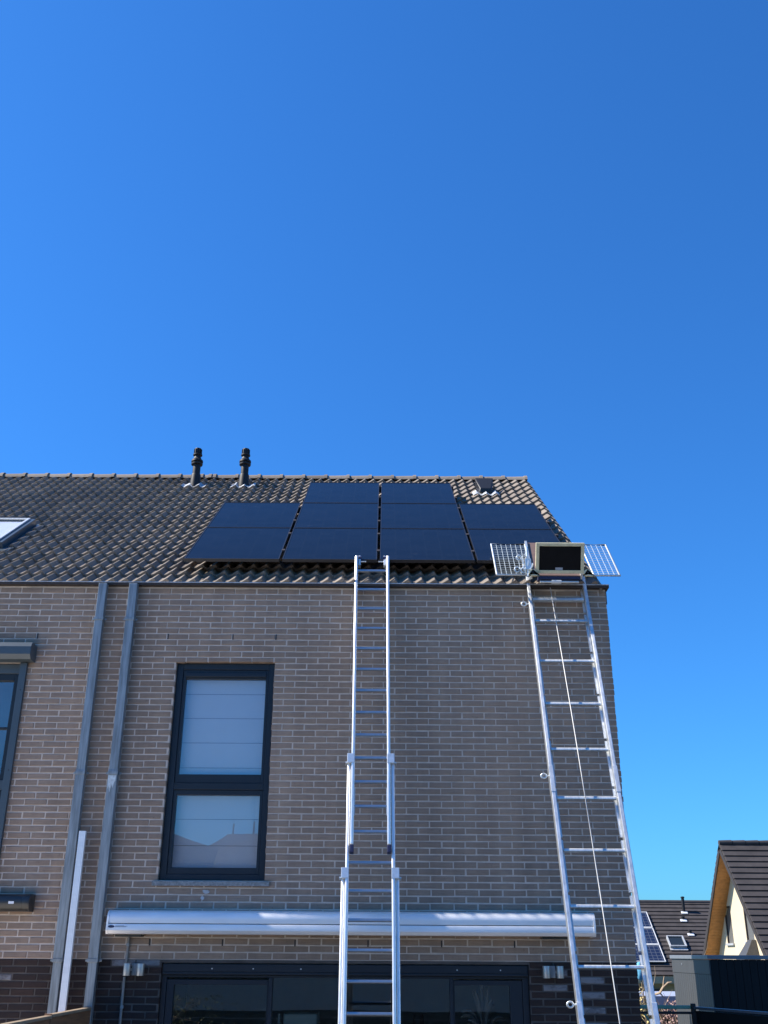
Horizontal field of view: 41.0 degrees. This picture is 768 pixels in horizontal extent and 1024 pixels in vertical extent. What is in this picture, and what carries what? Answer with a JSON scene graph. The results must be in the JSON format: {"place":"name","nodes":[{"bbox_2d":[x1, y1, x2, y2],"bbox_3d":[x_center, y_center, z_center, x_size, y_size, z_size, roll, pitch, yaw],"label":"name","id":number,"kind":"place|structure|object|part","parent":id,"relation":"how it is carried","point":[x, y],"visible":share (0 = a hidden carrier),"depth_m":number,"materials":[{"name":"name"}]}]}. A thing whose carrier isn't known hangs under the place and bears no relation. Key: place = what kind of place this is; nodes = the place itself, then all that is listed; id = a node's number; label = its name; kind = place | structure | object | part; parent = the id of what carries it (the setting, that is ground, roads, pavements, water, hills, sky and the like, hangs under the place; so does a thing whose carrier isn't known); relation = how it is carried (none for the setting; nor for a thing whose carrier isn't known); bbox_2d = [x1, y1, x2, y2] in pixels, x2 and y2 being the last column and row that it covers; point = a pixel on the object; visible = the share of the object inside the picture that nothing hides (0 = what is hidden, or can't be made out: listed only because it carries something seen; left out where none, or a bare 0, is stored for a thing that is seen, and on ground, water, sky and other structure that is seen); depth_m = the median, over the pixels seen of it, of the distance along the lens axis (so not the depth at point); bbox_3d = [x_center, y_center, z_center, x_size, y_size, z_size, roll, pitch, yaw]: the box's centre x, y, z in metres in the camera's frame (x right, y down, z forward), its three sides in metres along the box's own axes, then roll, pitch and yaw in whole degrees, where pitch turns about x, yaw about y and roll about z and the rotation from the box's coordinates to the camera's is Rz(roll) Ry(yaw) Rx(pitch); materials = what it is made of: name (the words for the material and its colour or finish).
{"place":"outdoors","nodes":[
{"label":"outdoors","id":0,"kind":"place"},
{"bbox_2d":[0,0,767,899],"label":"sky","id":1,"kind":"structure","parent":0,"point":[487,238],"materials":[{"name":"blue"}]},
{"bbox_2d":[636,900,709,990],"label":"house","id":2,"kind":"structure","parent":0,"point":[671,929],"depth_m":46.99,"materials":[{"name":"tile"}]},
{"bbox_2d":[633,912,652,927],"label":"solar panel","id":3,"kind":"object","parent":2,"relation":"attached to","point":[646,921],"visible":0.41,"depth_m":47.39,"materials":[{"name":"blue glass"}]},
{"bbox_2d":[634,928,658,943],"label":"solar panel","id":4,"kind":"object","parent":2,"relation":"attached to","point":[650,936],"visible":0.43,"depth_m":46.37,"materials":[{"name":"blue glass"}]},
{"bbox_2d":[635,944,665,961],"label":"solar panel","id":5,"kind":"object","parent":2,"relation":"attached to","point":[655,953],"visible":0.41,"depth_m":45.25,"materials":[{"name":"blue glass"}]},
{"bbox_2d":[666,935,687,950],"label":"roof window","id":6,"kind":"structure","parent":2,"relation":"in","point":[676,942],"depth_m":45.97,"materials":[{"name":"white glass"}]},
{"bbox_2d":[680,916,686,921],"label":"roof vent","id":7,"kind":"object","parent":2,"relation":"on","point":[682,919],"visible":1,"depth_m":47.64,"materials":[{"name":"white paint"}]},
{"bbox_2d":[680,896,687,913],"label":"roof vent","id":8,"kind":"object","parent":2,"relation":"on","point":[683,911],"visible":1,"depth_m":48.30,"materials":[{"name":"black metal"}]},
{"bbox_2d":[687,929,694,935],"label":"roof vent","id":9,"kind":"object","parent":2,"relation":"on","point":[690,933],"visible":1,"depth_m":46.68,"materials":[{"name":"white paint"}]},
{"bbox_2d":[670,955,767,1023],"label":"garden shed","id":10,"kind":"structure","parent":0,"point":[715,981],"depth_m":17.21,"materials":[{"name":"black wood"}]},
{"bbox_2d":[702,840,767,959],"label":"gable house","id":11,"kind":"structure","parent":0,"point":[737,919],"depth_m":34.28,"materials":[{"name":"tile"}]},
{"bbox_2d":[725,906,734,945],"bbox_3d":[11.884,14.169,35.194,0.260,1.248,0.820,0,-23,0],"label":"window","id":12,"kind":"structure","parent":11,"relation":"in","point":[728,920],"depth_m":35.29,"materials":[{"name":"grey metal"}]},
{"bbox_2d":[736,940,759,959],"bbox_3d":[11.311,14.292,32.581,0.984,1.350,1.389,0,-23,0],"label":"grey dormer","id":13,"kind":"object","parent":11,"relation":"on","point":[750,947],"visible":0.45,"depth_m":32.48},
{"bbox_2d":[744,911,754,942],"bbox_3d":[11.889,13.289,33.314,0.260,1.318,0.870,0,-23,0],"label":"window","id":14,"kind":"structure","parent":11,"relation":"in","point":[750,935],"depth_m":33.45,"materials":[{"name":"grey metal"}]},
{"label":"terrace","id":15,"kind":"structure","parent":0,"visible":0},
{"bbox_2d":[58,831,86,1011],"bbox_3d":[-2.854,4.566,9.046,0.070,3.394,0.209,7,-24,-14],"label":"aluminium profile","id":16,"kind":"object","parent":15,"relation":"on","point":[65,981],"visible":1,"depth_m":9.42,"materials":[{"name":"metal"}]},
{"bbox_3d":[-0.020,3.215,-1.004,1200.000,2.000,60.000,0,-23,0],"label":"ground","id":17,"kind":"structure","parent":0,"visible":0},
{"bbox_2d":[1,1007,91,1023],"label":"garden fence","id":18,"kind":"object","parent":17,"relation":"on","point":[78,1016],"visible":1,"depth_m":8.44,"materials":[{"name":"brown wood"}]},
{"bbox_2d":[0,473,212,1023],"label":"brick house","id":19,"kind":"structure","parent":17,"relation":"on","point":[69,542],"depth_m":10.57,"materials":[{"name":"brown brick"}]},
{"bbox_2d":[0,894,35,911],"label":"awning","id":20,"kind":"object","parent":19,"relation":"attached to","point":[17,902],"visible":1,"depth_m":9.53,"materials":[{"name":"grey metal"}]},
{"bbox_2d":[0,642,36,854],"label":"window","id":21,"kind":"structure","parent":19,"relation":"in","point":[23,653],"depth_m":10.44,"materials":[{"name":"black glass"}]},
{"bbox_2d":[0,518,45,551],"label":"roof window","id":22,"kind":"structure","parent":19,"relation":"in","point":[11,529],"depth_m":12.84,"materials":[{"name":"metal"}]},
{"bbox_2d":[47,583,108,1013],"bbox_3d":[-2.973,3.489,9.692,0.150,5.926,0.142,0,-23,0],"label":"downpipe","id":23,"kind":"object","parent":19,"relation":"attached to","point":[80,773],"visible":0.87,"depth_m":9.92,"materials":[{"name":"metal"}]},
{"bbox_2d":[181,448,206,488],"bbox_3d":[-2.936,-0.654,16.052,0.380,0.777,0.246,0,-23,0],"label":"flue pipe","id":24,"kind":"object","parent":19,"relation":"on","point":[196,464],"visible":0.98,"depth_m":16.04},
{"bbox_2d":[71,474,641,1023],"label":"brick house","id":25,"kind":"structure","parent":17,"relation":"on","point":[235,750],"depth_m":10.24,"materials":[{"name":"brick"}]},
{"bbox_2d":[83,583,138,1023],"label":"downpipe","id":26,"kind":"object","parent":25,"relation":"attached to","point":[93,960],"visible":1,"depth_m":9.90,"materials":[{"name":"metal"}]},
{"bbox_2d":[119,937,129,1023],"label":"conduit","id":27,"kind":"object","parent":25,"relation":"attached to","point":[123,983],"visible":0.84,"depth_m":9.37,"materials":[{"name":"metal"}]},
{"bbox_2d":[123,963,144,975],"bbox_3d":[-2.284,4.186,9.397,0.189,0.105,0.120,0,-23,0],"label":"wall spotlight","id":28,"kind":"object","parent":25,"relation":"attached to","point":[136,969],"depth_m":9.36,"materials":[{"name":"metal"}]},
{"bbox_2d":[152,664,274,885],"bbox_3d":[-1.637,2.627,10.203,1.110,2.290,0.198,0,-23,0],"label":"window","id":29,"kind":"structure","parent":25,"relation":"in","point":[214,772],"depth_m":10.21,"materials":[{"name":"black glass"}]},
{"bbox_2d":[231,448,255,487],"bbox_3d":[-2.181,-0.650,16.052,0.380,0.777,0.245,0,-23,0],"label":"flue pipe","id":30,"kind":"object","parent":25,"relation":"on","point":[245,462],"visible":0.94,"depth_m":16.04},
{"bbox_2d":[278,1011,319,1023],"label":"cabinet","id":31,"kind":"object","parent":25,"relation":"in","point":[301,1017],"visible":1,"depth_m":10.54,"materials":[{"name":"black paint"}]},
{"bbox_3d":[-0.866,5.933,10.224,0.330,1.680,0.018,0,-23,0],"label":"door","id":32,"kind":"part","parent":31,"relation":"part of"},
{"bbox_2d":[187,552,475,558],"bbox_3d":[-0.058,0.491,11.493,4.290,0.062,0.060,0,-23,0],"label":"mounting rail","id":33,"kind":"object","parent":25,"relation":"attached to","point":[378,555],"visible":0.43,"depth_m":11.47,"materials":[{"name":"black metal"}]},
{"bbox_2d":[184,527,291,561],"bbox_3d":[-1.633,0.363,11.820,1.059,0.875,1.186,0,-23,0],"label":"solar panel","id":34,"kind":"object","parent":33,"relation":"attached to","point":[239,544],"visible":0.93,"depth_m":11.69,"materials":[{"name":"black glass"}]},
{"bbox_2d":[282,528,379,562],"bbox_3d":[-0.573,0.369,11.820,1.055,0.875,1.186,0,-23,0],"label":"solar panel","id":35,"kind":"object","parent":33,"relation":"attached to","point":[326,544],"visible":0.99,"depth_m":11.71,"materials":[{"name":"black glass"}]},
{"bbox_2d":[380,528,474,562],"bbox_3d":[0.484,0.376,11.820,1.055,0.875,1.186,0,-23,0],"label":"solar panel","id":36,"kind":"object","parent":33,"relation":"attached to","point":[415,545],"visible":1,"depth_m":11.72,"materials":[{"name":"black glass"}]},
{"bbox_2d":[467,529,560,562],"bbox_3d":[1.543,0.382,11.820,1.059,0.875,1.186,0,-23,0],"label":"solar panel","id":37,"kind":"object","parent":33,"relation":"attached to","point":[481,540],"visible":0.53,"depth_m":11.98,"materials":[{"name":"black glass"}]},
{"bbox_2d":[158,963,529,1023],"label":"sliding door","id":38,"kind":"structure","parent":25,"relation":"in","point":[518,990],"depth_m":9.47,"materials":[{"name":"metal"}]},
{"bbox_2d":[105,910,595,938],"bbox_3d":[-0.302,3.814,9.496,4.482,0.228,0.234,0,-23,0],"label":"awning","id":39,"kind":"object","parent":25,"relation":"attached to","point":[123,923],"visible":1,"depth_m":9.40,"materials":[{"name":"metal"}]},
{"bbox_2d":[199,535,558,541],"bbox_3d":[-0.057,0.320,12.252,4.290,0.062,0.060,0,-23,0],"label":"mounting rail","id":40,"kind":"object","parent":25,"relation":"attached to","point":[378,538],"visible":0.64,"depth_m":12.23,"materials":[{"name":"black metal"}]},
{"bbox_2d":[209,522,550,527],"bbox_3d":[-0.056,0.172,12.910,4.290,0.062,0.061,0,-23,0],"label":"mounting rail","id":41,"kind":"object","parent":25,"relation":"attached to","point":[379,525],"visible":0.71,"depth_m":12.89,"materials":[{"name":"black metal"}]},
{"bbox_2d":[461,964,504,1023],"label":"potted plant","id":42,"kind":"object","parent":25,"relation":"in","point":[484,1010],"visible":0.98,"depth_m":9.98,"materials":[{"name":"plant"}]},
{"bbox_2d":[472,478,498,494],"bbox_3d":[1.532,-0.370,15.584,0.400,0.431,0.438,0,-23,0],"label":"roof vent","id":43,"kind":"object","parent":25,"relation":"on","point":[483,486],"visible":1,"depth_m":15.55,"materials":[{"name":"black plastic"}]},
{"bbox_2d":[543,966,563,978],"bbox_3d":[1.544,4.210,9.397,0.189,0.105,0.120,0,-23,0],"label":"wall spotlight","id":44,"kind":"object","parent":25,"relation":"attached to","point":[549,972],"depth_m":9.36,"materials":[{"name":"metal"}]},
{"bbox_2d":[338,556,400,1023],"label":"extension ladder","id":45,"kind":"object","parent":17,"relation":"on","point":[389,806],"visible":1,"depth_m":9.30,"materials":[{"name":"metal"}]},
{"bbox_2d":[521,576,659,1023],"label":"hoist ladder","id":46,"kind":"object","parent":17,"relation":"on","point":[634,906],"visible":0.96,"depth_m":9.26,"materials":[{"name":"metal"}]},
{"bbox_2d":[490,541,620,583],"bbox_3d":[1.828,0.503,11.022,1.315,0.747,0.921,0,-23,0],"label":"hoist carriage","id":47,"kind":"object","parent":46,"relation":"on","point":[555,563],"visible":1,"depth_m":10.63,"materials":[{"name":"silver metal"}]},
{"bbox_2d":[550,587,619,1023],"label":"hoist cable","id":48,"kind":"object","parent":46,"relation":"hanging from","point":[587,814],"visible":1,"depth_m":9.12,"materials":[{"name":"metal"}]},
{"bbox_2d":[637,962,646,1023],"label":"cloth bag","id":49,"kind":"object","parent":17,"relation":"on","point":[640,977],"visible":0.68,"depth_m":18.52,"materials":[{"name":"blue fabric"}]},
{"bbox_2d":[639,987,650,1023],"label":"flowering shrub","id":50,"kind":"object","parent":17,"relation":"on","point":[642,1003],"visible":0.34,"depth_m":19.26,"materials":[{"name":"yellow plant"}]},
{"bbox_2d":[639,991,677,1023],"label":"flat roof garage","id":51,"kind":"structure","parent":17,"relation":"on","point":[661,1000],"depth_m":21.99,"materials":[{"name":"brick"}]},
{"bbox_2d":[660,999,677,1023],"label":"flowering shrub","id":52,"kind":"object","parent":17,"relation":"on","point":[672,1019],"visible":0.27,"depth_m":20.64,"materials":[{"name":"pink plant"}]},
{"bbox_2d":[638,942,707,1023],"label":"bare shrub","id":53,"kind":"object","parent":17,"relation":"on","point":[658,993],"visible":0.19,"depth_m":20.78,"materials":[{"name":"brown plant"}]},
{"bbox_2d":[640,1003,767,1023],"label":"slat fence","id":54,"kind":"object","parent":17,"relation":"on","point":[702,1017],"visible":0.7,"depth_m":10.82,"materials":[{"name":"black wood"}]},
{"bbox_3d":[-0.055,0.001,13.667,4.290,0.062,0.061,0,-23,0],"label":"mounting rail","id":55,"kind":"object","parent":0,"visible":0},
{"bbox_2d":[207,502,300,528],"bbox_3d":[-1.631,0.044,13.236,1.059,0.873,1.183,0,-23,0],"label":"solar panel","id":56,"kind":"object","parent":55,"relation":"attached to","point":[260,514],"visible":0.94,"depth_m":13.19,"materials":[{"name":"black glass"}]},
{"bbox_2d":[294,503,380,527],"bbox_3d":[-0.571,0.050,13.236,1.055,0.873,1.183,0,-23,0],"label":"solar panel","id":57,"kind":"object","parent":55,"relation":"attached to","point":[337,515],"visible":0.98,"depth_m":13.19,"materials":[{"name":"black glass"}]},
{"bbox_2d":[381,503,464,528],"bbox_3d":[0.486,0.057,13.236,1.055,0.873,1.183,0,-23,0],"label":"solar panel","id":58,"kind":"object","parent":55,"relation":"attached to","point":[424,515],"visible":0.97,"depth_m":13.18,"materials":[{"name":"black glass"}]},
{"bbox_2d":[459,504,550,528],"bbox_3d":[1.545,0.063,13.236,1.059,0.873,1.183,0,-23,0],"label":"solar panel","id":59,"kind":"object","parent":55,"relation":"attached to","point":[502,516],"visible":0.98,"depth_m":13.19,"materials":[{"name":"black glass"}]},
{"bbox_3d":[-0.054,-0.147,14.323,2.150,0.062,0.061,0,-23,0],"label":"mounting rail","id":60,"kind":"object","parent":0,"visible":0},
{"bbox_2d":[303,482,380,502],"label":"solar panel","id":61,"kind":"object","parent":60,"relation":"attached to","point":[342,492],"visible":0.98,"depth_m":14.62,"materials":[{"name":"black glass"}]},
{"bbox_2d":[381,483,456,502],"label":"solar panel","id":62,"kind":"object","parent":60,"relation":"attached to","point":[416,492],"visible":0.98,"depth_m":14.60,"materials":[{"name":"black glass"}]}
]}

